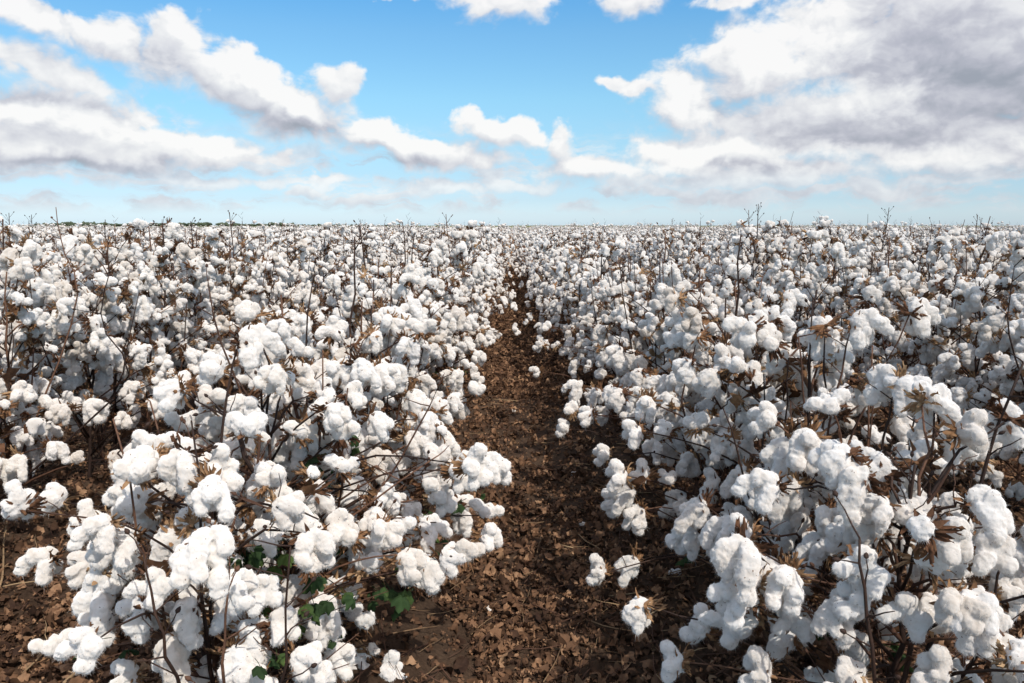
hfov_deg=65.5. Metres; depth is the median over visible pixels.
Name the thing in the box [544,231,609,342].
cotton plant
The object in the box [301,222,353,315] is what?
cotton plant
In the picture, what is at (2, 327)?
cotton plant
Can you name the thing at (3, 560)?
dry stalk
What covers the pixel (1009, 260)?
cotton plant
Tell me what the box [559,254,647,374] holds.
cotton plant
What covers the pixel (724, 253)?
cotton plant
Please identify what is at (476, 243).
cotton plant
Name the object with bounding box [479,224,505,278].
cotton plant
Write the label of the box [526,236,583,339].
cotton plant
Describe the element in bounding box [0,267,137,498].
cotton plant
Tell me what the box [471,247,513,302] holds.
cotton plant
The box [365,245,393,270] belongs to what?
cotton plant
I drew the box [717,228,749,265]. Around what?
cotton plant
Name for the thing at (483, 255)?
cotton plant
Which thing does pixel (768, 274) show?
cotton plant
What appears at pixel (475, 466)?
cotton plant
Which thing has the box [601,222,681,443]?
cotton plant
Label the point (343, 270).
cotton plant
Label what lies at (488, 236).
cotton plant
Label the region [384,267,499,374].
cotton plant
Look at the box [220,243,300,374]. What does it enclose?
cotton plant
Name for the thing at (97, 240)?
cotton plant
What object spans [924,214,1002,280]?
cotton plant
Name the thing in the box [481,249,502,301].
cotton plant
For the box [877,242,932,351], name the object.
cotton plant
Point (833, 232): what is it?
cotton plant
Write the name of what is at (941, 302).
cotton plant
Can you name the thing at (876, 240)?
cotton plant
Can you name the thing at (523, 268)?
cotton plant
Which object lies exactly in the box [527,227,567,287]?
cotton plant
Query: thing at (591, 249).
cotton plant
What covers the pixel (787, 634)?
cotton plant
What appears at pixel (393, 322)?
cotton plant
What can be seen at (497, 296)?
cotton plant
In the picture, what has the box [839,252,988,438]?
cotton plant
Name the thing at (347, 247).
cotton plant
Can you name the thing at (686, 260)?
cotton plant
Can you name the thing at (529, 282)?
cotton plant
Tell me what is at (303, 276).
cotton plant
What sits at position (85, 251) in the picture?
cotton plant
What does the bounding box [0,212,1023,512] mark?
distant cotton
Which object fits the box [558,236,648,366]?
cotton plant
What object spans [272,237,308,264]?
cotton plant
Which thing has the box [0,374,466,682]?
cotton plant
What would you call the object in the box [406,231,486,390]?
cotton plant
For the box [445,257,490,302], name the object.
cotton plant
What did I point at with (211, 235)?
cotton plant
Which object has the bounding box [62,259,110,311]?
cotton plant
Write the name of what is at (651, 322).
cotton plant
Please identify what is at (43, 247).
cotton plant
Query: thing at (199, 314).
cotton plant
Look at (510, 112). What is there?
sky
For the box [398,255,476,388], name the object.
cotton plant
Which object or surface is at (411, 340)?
cotton plant
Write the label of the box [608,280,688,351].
cotton plant
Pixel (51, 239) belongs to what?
cotton plant
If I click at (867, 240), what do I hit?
cotton plant
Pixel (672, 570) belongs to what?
fallen lint
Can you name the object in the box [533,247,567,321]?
cotton plant
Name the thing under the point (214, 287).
cotton plant
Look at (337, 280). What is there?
cotton plant
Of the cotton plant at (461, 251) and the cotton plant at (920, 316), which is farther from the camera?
the cotton plant at (461, 251)
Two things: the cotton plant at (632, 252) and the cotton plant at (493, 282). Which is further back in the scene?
the cotton plant at (632, 252)
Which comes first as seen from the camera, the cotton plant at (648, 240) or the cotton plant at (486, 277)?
the cotton plant at (486, 277)
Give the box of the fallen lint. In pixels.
[668,568,681,574]
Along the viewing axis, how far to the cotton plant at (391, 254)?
11.95 m
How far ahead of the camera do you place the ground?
2.87 m
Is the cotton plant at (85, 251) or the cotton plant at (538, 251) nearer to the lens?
the cotton plant at (85, 251)
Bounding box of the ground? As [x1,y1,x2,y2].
[0,270,1023,682]
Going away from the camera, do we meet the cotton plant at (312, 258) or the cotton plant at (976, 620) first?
the cotton plant at (976, 620)
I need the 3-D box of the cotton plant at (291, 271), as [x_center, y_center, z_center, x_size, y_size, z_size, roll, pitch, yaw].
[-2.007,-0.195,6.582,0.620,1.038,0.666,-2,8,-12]
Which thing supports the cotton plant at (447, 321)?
on the ground
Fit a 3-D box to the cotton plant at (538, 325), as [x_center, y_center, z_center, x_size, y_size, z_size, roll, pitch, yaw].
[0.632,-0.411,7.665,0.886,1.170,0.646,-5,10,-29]
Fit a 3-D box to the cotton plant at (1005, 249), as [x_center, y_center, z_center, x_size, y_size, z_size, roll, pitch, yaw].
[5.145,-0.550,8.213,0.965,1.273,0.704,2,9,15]
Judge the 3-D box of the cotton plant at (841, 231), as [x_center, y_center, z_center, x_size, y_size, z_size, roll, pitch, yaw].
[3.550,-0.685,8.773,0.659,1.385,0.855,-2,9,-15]
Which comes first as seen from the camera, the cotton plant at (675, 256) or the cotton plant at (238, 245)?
the cotton plant at (238, 245)
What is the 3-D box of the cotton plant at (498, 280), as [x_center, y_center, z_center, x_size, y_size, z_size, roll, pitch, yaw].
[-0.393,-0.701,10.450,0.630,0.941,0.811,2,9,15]
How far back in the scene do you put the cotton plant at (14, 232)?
5.43 m
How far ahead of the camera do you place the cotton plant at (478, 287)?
7.31 m
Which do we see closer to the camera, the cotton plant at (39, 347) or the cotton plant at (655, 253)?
the cotton plant at (39, 347)
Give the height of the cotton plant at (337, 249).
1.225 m
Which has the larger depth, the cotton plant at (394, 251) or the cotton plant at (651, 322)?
the cotton plant at (394, 251)
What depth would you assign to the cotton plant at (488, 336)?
5.88 m
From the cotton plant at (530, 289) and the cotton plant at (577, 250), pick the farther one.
the cotton plant at (530, 289)
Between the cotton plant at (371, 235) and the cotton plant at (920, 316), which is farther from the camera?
the cotton plant at (371, 235)
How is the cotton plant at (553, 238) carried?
on the ground
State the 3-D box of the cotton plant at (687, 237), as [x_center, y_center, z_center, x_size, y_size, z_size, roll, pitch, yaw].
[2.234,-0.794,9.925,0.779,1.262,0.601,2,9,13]
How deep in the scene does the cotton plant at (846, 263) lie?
5.08 m
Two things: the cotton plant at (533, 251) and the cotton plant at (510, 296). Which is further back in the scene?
the cotton plant at (533, 251)
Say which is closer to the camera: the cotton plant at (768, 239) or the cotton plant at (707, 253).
the cotton plant at (768, 239)
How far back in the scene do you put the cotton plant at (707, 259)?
8.40 m
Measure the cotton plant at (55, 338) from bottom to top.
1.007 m
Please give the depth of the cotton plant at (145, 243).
8.30 m
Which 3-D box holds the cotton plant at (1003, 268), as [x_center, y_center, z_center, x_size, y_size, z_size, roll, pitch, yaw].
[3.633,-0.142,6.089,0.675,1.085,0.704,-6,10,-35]
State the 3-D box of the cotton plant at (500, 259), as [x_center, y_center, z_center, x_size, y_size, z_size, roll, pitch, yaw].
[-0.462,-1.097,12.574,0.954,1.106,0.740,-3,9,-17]
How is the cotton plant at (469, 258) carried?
on the ground
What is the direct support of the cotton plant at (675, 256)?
on the ground
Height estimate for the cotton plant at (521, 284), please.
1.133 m
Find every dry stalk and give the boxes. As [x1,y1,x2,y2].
[0,520,7,587]
[18,632,58,676]
[62,670,76,682]
[578,534,601,550]
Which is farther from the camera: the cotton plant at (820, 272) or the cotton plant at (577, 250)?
the cotton plant at (577, 250)
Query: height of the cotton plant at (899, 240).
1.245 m
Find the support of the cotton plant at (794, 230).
on the ground
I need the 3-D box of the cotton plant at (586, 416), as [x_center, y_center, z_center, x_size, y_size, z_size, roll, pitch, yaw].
[0.679,0.372,2.779,0.874,1.018,0.795,0,8,0]
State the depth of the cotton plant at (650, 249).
12.19 m
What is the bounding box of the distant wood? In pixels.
[34,221,398,225]
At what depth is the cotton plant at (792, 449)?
2.08 m
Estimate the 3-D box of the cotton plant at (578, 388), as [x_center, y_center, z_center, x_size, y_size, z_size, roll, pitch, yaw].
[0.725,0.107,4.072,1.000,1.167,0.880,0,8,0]
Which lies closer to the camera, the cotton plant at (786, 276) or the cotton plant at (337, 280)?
the cotton plant at (337, 280)
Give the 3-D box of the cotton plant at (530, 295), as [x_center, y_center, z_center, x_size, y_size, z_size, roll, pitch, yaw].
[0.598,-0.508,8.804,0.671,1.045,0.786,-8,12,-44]
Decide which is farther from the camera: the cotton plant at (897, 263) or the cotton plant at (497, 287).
the cotton plant at (497, 287)
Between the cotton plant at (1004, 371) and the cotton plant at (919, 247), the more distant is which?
the cotton plant at (919, 247)
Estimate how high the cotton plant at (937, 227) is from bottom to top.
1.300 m
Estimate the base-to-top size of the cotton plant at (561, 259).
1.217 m
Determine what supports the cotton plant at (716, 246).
on the ground
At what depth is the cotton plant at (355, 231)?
11.21 m
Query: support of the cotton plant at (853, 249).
on the ground
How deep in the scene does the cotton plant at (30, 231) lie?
7.93 m
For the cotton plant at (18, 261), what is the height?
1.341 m
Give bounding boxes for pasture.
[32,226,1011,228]
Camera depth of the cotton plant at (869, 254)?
7.71 m
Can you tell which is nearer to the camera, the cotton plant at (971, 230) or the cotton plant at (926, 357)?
the cotton plant at (926, 357)
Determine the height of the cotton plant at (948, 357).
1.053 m
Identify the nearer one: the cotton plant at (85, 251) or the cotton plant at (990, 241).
the cotton plant at (85, 251)
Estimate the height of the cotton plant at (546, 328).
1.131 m
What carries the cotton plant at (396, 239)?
on the ground
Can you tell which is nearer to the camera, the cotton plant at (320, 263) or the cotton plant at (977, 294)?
the cotton plant at (977, 294)
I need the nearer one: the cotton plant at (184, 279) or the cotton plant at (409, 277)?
the cotton plant at (409, 277)
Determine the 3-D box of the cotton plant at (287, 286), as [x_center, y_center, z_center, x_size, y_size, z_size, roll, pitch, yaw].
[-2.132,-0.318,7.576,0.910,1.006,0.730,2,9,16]
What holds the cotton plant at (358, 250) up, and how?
on the ground
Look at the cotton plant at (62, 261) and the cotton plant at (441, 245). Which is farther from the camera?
the cotton plant at (62, 261)
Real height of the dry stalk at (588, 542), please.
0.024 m
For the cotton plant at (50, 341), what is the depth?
6.24 m
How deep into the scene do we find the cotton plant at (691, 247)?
9.04 m
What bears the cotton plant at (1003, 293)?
on the ground
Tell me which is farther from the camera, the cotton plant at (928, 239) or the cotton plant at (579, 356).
the cotton plant at (928, 239)
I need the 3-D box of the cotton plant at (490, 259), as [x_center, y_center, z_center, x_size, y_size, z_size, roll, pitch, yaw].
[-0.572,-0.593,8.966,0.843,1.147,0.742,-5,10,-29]
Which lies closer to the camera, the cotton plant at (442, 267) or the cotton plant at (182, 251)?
the cotton plant at (182, 251)
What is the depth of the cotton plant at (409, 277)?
3.55 m
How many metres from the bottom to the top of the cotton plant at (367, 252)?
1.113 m
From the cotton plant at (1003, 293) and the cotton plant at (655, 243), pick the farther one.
the cotton plant at (655, 243)
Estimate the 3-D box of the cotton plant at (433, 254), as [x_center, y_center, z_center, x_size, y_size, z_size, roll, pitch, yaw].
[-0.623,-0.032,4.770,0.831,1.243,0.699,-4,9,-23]
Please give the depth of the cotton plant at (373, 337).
2.61 m
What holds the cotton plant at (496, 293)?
on the ground
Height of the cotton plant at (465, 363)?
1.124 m
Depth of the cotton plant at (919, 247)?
9.91 m
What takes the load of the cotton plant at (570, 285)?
on the ground
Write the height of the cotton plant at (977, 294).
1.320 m
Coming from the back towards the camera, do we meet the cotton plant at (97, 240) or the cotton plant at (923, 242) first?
the cotton plant at (923, 242)
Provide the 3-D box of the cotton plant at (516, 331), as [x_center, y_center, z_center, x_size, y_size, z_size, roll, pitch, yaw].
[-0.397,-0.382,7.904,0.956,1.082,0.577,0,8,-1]
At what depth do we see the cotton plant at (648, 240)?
11.87 m
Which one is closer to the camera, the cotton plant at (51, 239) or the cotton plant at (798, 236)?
the cotton plant at (798, 236)
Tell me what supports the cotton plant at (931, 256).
on the ground
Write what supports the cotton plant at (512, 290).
on the ground
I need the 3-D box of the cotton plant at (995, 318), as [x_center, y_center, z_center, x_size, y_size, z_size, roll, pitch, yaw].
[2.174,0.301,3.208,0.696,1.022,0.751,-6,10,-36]
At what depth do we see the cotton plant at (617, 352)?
3.34 m
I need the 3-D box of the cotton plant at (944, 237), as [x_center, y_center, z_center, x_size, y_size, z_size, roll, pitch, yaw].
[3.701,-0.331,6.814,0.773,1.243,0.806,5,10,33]
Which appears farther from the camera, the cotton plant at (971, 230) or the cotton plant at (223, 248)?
the cotton plant at (971, 230)
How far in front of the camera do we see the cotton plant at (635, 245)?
12.43 m
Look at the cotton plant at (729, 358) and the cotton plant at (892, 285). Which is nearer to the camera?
the cotton plant at (729, 358)
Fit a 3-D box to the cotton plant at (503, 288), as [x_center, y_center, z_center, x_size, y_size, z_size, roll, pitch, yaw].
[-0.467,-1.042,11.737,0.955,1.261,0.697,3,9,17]
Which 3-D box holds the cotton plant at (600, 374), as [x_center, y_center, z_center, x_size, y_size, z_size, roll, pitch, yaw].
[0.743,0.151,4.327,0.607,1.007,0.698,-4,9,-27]
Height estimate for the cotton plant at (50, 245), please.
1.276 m
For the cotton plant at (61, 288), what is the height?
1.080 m
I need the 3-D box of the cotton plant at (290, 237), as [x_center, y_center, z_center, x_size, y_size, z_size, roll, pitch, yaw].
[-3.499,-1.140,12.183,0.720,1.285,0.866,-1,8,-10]
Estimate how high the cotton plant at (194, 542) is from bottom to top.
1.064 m
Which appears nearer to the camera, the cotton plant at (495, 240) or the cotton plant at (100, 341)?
the cotton plant at (100, 341)
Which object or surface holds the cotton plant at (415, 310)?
on the ground
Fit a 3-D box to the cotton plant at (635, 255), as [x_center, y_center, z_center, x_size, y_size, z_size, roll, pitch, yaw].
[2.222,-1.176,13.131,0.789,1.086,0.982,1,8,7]
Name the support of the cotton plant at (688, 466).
on the ground
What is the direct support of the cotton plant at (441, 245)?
on the ground
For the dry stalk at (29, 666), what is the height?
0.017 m
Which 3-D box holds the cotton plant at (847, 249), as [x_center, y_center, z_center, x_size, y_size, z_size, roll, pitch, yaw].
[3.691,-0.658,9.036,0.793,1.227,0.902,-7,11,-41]
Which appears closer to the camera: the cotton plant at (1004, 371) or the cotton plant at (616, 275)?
the cotton plant at (1004, 371)
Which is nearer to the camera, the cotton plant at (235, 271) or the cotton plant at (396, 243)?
the cotton plant at (235, 271)
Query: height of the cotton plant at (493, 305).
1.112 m
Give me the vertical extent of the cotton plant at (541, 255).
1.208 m
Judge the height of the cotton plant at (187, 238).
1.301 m
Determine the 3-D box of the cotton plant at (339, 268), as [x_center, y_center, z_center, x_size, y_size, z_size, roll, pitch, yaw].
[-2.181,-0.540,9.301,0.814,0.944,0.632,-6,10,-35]
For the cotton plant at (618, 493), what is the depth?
2.58 m
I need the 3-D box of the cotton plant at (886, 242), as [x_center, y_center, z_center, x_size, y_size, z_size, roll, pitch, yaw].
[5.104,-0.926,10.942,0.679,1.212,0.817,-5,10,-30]
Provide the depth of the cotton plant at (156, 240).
10.75 m
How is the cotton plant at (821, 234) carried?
on the ground
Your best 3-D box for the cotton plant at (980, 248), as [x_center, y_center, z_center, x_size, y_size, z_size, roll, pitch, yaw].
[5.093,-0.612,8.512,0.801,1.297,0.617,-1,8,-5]
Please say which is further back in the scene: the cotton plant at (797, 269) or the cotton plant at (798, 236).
the cotton plant at (798, 236)
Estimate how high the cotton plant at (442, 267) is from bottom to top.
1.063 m
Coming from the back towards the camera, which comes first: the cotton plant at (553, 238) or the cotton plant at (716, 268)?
the cotton plant at (553, 238)
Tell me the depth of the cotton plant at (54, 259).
5.74 m
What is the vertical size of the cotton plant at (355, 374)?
1.147 m
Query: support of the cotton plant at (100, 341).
on the ground
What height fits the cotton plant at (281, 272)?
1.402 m
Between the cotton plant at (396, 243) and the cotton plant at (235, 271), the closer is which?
the cotton plant at (235, 271)
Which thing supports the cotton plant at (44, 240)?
on the ground
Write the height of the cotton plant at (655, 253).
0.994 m
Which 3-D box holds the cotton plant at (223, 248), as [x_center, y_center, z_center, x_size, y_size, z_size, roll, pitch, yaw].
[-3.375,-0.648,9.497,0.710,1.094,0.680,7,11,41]
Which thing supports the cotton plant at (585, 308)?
on the ground
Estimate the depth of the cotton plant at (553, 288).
6.77 m
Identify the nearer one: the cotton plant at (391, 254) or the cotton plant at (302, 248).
the cotton plant at (302, 248)
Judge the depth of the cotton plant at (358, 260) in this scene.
9.44 m
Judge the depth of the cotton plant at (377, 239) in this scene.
10.71 m
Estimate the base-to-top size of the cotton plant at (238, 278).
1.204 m
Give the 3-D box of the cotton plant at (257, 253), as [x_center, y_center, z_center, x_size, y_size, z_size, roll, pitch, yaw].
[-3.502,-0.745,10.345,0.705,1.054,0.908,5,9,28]
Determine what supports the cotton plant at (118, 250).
on the ground
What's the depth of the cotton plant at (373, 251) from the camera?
10.49 m
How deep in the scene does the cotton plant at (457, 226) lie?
10.71 m
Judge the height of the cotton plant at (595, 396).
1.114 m
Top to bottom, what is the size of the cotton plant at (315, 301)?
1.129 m
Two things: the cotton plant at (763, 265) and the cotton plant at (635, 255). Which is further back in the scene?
the cotton plant at (635, 255)
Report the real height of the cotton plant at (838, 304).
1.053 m
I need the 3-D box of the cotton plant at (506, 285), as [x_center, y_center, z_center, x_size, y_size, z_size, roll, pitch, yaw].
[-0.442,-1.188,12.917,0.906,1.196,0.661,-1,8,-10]
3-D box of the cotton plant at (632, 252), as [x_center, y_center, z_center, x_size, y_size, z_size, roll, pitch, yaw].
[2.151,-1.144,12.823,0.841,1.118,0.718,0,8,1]
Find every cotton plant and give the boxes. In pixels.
[0,209,121,522]
[0,212,22,246]
[0,213,60,292]
[0,216,54,386]
[0,219,111,488]
[0,240,19,333]
[0,265,167,468]
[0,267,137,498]
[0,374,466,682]
[1,218,187,449]
[2,272,202,480]
[4,264,73,387]
[5,228,52,251]
[27,263,82,373]
[30,252,83,359]
[34,262,76,373]
[40,230,75,259]
[42,240,79,270]
[45,233,59,251]
[53,323,410,682]
[55,222,220,436]
[57,250,84,283]
[61,220,151,353]
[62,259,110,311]
[65,243,135,296]
[94,216,243,428]
[103,231,166,348]
[104,300,512,681]
[117,263,236,412]
[128,228,170,268]
[136,227,234,388]
[139,217,257,409]
[141,232,187,309]
[141,245,211,312]
[160,254,186,304]
[167,226,212,281]
[171,239,269,395]
[185,234,204,249]
[190,210,306,372]
[195,260,504,621]
[203,241,249,274]
[204,243,283,391]
[218,229,258,259]
[219,224,303,342]
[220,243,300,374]
[234,244,261,258]
[235,255,300,321]
[253,250,318,311]
[253,294,460,554]
[260,258,326,322]
[263,322,447,607]
[266,231,328,327]
[268,231,452,484]
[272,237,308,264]
[272,250,333,339]
[274,225,305,263]
[276,225,341,309]
[281,299,463,515]
[290,235,350,314]
[295,220,456,367]
[299,254,352,306]
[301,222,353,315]
[306,256,484,448]
[308,256,463,400]
[315,234,371,292]
[316,279,485,497]
[318,255,347,306]
[324,219,383,273]
[326,229,380,275]
[326,256,374,301]
[331,225,387,298]
[335,231,376,288]
[353,227,386,280]
[357,246,378,269]
[357,254,474,396]
[364,239,400,265]
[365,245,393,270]
[370,231,474,376]
[373,222,478,378]
[374,227,406,265]
[376,271,465,424]
[384,236,406,267]
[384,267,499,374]
[389,238,407,266]
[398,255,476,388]
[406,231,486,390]
[422,236,503,323]
[422,242,495,369]
[425,248,491,300]
[428,260,495,369]
[430,213,517,348]
[432,264,488,381]
[440,220,494,368]
[440,256,493,324]
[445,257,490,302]
[447,244,488,312]
[449,238,501,317]
[449,259,507,314]
[454,224,498,272]
[460,257,520,338]
[468,241,495,302]
[471,222,503,283]
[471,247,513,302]
[472,237,511,278]
[476,238,504,293]
[476,246,506,302]
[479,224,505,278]
[479,234,514,290]
[480,235,499,252]
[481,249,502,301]
[485,259,501,291]
[486,284,510,303]
[491,257,515,300]
[518,236,558,287]
[518,255,536,278]
[521,229,563,272]
[523,239,607,336]
[525,236,566,309]
[525,255,577,334]
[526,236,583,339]
[526,246,559,301]
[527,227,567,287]
[527,285,542,294]
[528,243,548,295]
[529,259,633,384]
[530,228,573,276]
[530,232,563,295]
[531,244,564,280]
[532,250,660,379]
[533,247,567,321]
[535,233,594,345]
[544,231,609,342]
[544,261,656,379]
[548,237,605,359]
[550,255,600,349]
[551,271,646,378]
[553,247,594,337]
[554,278,812,515]
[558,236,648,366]
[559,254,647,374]
[560,247,705,462]
[563,256,656,378]
[577,298,819,560]
[586,287,857,587]
[587,259,734,487]
[594,276,691,411]
[595,293,732,473]
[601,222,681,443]
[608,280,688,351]
[619,234,809,515]
[621,285,881,600]
[621,360,1023,682]
[625,237,652,268]
[626,241,652,276]
[630,240,661,267]
[633,224,666,290]
[634,225,684,289]
[643,249,670,290]
[645,220,695,283]
[652,227,702,286]
[655,245,697,279]
[656,232,719,282]
[667,227,706,268]
[672,275,1023,681]
[677,254,700,279]
[680,242,720,284]
[691,241,745,287]
[694,237,743,276]
[696,236,762,299]
[697,297,1023,682]
[698,247,765,312]
[703,258,732,295]
[708,353,1023,682]
[710,202,793,307]
[712,209,784,313]
[712,227,802,317]
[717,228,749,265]
[736,223,830,347]
[749,259,873,357]
[758,233,795,295]
[761,236,804,282]
[762,220,839,348]
[778,221,807,280]
[781,261,836,339]
[785,237,901,353]
[790,233,835,314]
[792,262,920,421]
[795,267,895,359]
[796,232,857,309]
[802,216,841,313]
[803,216,863,316]
[803,227,883,316]
[805,229,971,425]
[814,252,910,386]
[831,206,901,308]
[831,249,901,314]
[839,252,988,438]
[843,271,988,410]
[858,272,1002,423]
[861,232,909,267]
[867,233,914,275]
[869,232,893,273]
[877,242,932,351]
[880,217,977,320]
[886,227,924,255]
[894,229,938,272]
[895,216,1012,361]
[898,230,1001,319]
[902,227,955,277]
[906,274,1023,488]
[919,239,952,277]
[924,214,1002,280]
[924,301,1023,511]
[929,241,1001,370]
[931,225,1023,495]
[934,224,955,244]
[954,217,994,270]
[956,223,1009,273]
[956,252,1009,359]
[972,242,1012,316]
[972,264,1012,361]
[979,257,1023,520]
[981,277,1023,351]
[997,256,1010,268]
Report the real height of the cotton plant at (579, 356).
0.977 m
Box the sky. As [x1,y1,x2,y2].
[0,0,1023,225]
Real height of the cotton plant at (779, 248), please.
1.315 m
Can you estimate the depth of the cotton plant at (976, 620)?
1.51 m
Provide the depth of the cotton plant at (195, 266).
4.38 m
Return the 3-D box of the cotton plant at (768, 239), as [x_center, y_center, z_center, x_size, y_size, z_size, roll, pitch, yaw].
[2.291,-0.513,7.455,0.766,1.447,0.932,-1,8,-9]
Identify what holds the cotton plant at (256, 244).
on the ground
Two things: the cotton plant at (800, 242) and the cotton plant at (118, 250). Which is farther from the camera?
the cotton plant at (800, 242)
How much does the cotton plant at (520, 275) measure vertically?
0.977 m
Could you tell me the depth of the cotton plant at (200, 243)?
12.45 m
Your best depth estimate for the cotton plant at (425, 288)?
4.24 m
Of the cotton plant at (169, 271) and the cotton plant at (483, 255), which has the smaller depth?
the cotton plant at (169, 271)
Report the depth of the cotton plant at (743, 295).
7.10 m
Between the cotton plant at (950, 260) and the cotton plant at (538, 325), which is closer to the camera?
the cotton plant at (950, 260)
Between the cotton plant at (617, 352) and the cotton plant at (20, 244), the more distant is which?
the cotton plant at (20, 244)
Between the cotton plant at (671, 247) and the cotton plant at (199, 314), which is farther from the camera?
the cotton plant at (671, 247)
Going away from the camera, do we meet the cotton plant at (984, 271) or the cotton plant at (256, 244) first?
the cotton plant at (984, 271)
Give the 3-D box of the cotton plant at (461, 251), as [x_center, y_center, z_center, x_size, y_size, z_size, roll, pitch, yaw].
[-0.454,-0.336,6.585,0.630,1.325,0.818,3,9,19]
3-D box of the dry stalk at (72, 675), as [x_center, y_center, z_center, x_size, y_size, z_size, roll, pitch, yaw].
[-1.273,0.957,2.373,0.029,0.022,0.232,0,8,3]
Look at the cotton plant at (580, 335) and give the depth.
5.68 m
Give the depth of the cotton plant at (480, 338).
5.57 m
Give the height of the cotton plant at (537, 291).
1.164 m
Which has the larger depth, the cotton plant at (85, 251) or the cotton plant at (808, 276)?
the cotton plant at (808, 276)
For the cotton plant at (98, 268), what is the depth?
6.80 m
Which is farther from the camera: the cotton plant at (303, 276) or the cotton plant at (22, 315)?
the cotton plant at (303, 276)
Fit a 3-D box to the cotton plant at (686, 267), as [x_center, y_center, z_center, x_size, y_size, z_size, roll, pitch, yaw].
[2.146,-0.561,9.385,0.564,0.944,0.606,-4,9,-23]

